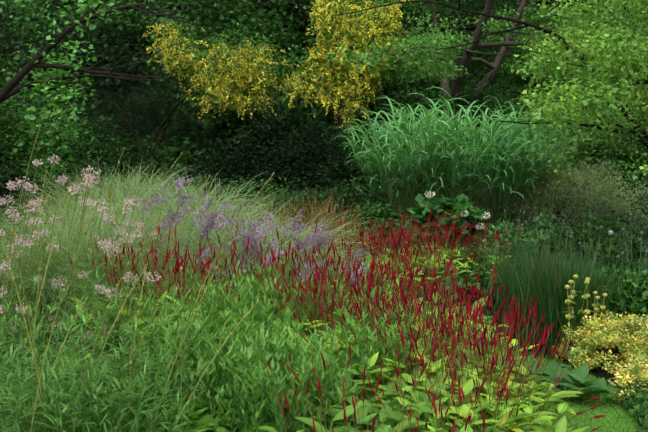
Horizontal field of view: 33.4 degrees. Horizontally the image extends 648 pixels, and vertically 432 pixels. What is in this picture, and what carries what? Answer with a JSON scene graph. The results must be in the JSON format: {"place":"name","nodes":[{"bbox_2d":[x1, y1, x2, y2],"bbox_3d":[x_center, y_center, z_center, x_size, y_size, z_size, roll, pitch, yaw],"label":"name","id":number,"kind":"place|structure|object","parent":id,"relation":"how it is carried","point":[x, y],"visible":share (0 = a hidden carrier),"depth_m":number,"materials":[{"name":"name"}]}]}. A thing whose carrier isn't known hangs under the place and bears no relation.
{"place":"outdoors","nodes":[
{"label":"outdoors","id":0,"kind":"place"},
{"bbox_2d":[0,0,645,91],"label":"wood edge","id":1,"kind":"object","parent":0,"point":[187,12],"depth_m":60.97,"materials":[{"name":"green plant"}]},
{"bbox_2d":[0,92,647,430],"bbox_3d":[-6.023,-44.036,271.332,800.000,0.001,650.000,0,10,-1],"label":"ground","id":2,"kind":"structure","parent":0,"point":[599,372],"depth_m":23.92,"materials":[{"name":"green plant"}]},
{"bbox_2d":[48,394,327,431],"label":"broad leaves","id":3,"kind":"object","parent":2,"relation":"on","point":[205,421],"visible":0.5,"depth_m":8.98,"materials":[{"name":"green plant"}]},
{"bbox_2d":[0,192,620,431],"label":"leafy plants","id":4,"kind":"object","parent":2,"relation":"on","point":[578,378],"visible":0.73,"depth_m":9.30,"materials":[{"name":"green plant"}]},
{"bbox_2d":[0,0,647,191],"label":"tree foliage","id":5,"kind":"object","parent":2,"relation":"on","point":[627,62],"visible":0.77,"depth_m":26.84,"materials":[{"name":"green plant"}]},
{"bbox_2d":[0,109,647,431],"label":"plant stems","id":6,"kind":"object","parent":2,"relation":"on","point":[409,203],"visible":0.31,"depth_m":10.21,"materials":[{"name":"green plant"}]},
{"bbox_2d":[0,124,647,382],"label":"flowers","id":7,"kind":"object","parent":6,"relation":"attached to","point":[259,232],"visible":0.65,"depth_m":11.94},
{"bbox_2d":[69,208,605,431],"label":"red flowers","id":8,"kind":"object","parent":6,"relation":"attached to","point":[431,291],"visible":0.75,"depth_m":10.08,"materials":[{"name":"red plant"}]},
{"bbox_2d":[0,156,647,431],"bbox_3d":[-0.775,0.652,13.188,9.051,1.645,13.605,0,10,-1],"label":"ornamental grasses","id":9,"kind":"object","parent":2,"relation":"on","point":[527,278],"visible":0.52,"depth_m":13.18,"materials":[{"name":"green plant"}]},
{"bbox_2d":[0,59,647,202],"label":"shrub foliage","id":10,"kind":"object","parent":2,"relation":"on","point":[88,139],"visible":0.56,"depth_m":25.40,"materials":[{"name":"green plant"}]},
{"bbox_2d":[143,0,414,132],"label":"foliage","id":11,"kind":"object","parent":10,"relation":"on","point":[238,100],"visible":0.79,"depth_m":25.80,"materials":[{"name":"yellow plant"}]},
{"bbox_2d":[0,147,647,431],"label":"shrub leaves","id":12,"kind":"object","parent":2,"relation":"on","point":[388,210],"visible":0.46,"depth_m":16.50,"materials":[{"name":"green plant"}]},
{"bbox_2d":[0,0,647,149],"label":"tree trunks and limbs","id":13,"kind":"object","parent":2,"relation":"on","point":[7,90],"visible":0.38,"depth_m":26.34,"materials":[{"name":"brown plant"}]},
{"bbox_2d":[0,8,647,228],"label":"woody shrub stems","id":14,"kind":"object","parent":2,"relation":"on","point":[159,130],"visible":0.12,"depth_m":26.99,"materials":[{"name":"brown plant"}]},
{"bbox_2d":[70,242,589,431],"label":"leafy plants","id":15,"kind":"object","parent":2,"relation":"on","point":[543,422],"visible":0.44,"depth_m":8.70,"materials":[{"name":"green plant"}]},
{"bbox_2d":[324,87,588,206],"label":"miscanthus leaves","id":16,"kind":"object","parent":2,"relation":"on","point":[454,151],"visible":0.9,"depth_m":19.64,"materials":[{"name":"green plant"}]},
{"bbox_2d":[470,156,647,228],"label":"shrub","id":17,"kind":"object","parent":2,"relation":"on","point":[557,193],"visible":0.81,"depth_m":19.93,"materials":[{"name":"green plant"}]},
{"bbox_2d":[552,310,647,376],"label":"yellow shrub","id":18,"kind":"object","parent":2,"relation":"on","point":[625,336],"visible":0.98,"depth_m":11.82,"materials":[{"name":"yellow plant"}]},
{"bbox_2d":[608,354,647,402],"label":"yellow shrub","id":19,"kind":"object","parent":2,"relation":"on","point":[633,374],"visible":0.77,"depth_m":10.81,"materials":[{"name":"yellow plant"}]},
{"bbox_2d":[500,343,637,431],"bbox_3d":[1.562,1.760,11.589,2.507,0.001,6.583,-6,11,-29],"label":"lawn path","id":20,"kind":"structure","parent":0,"point":[573,421],"depth_m":10.60,"materials":[{"name":"green plant"}]}
]}

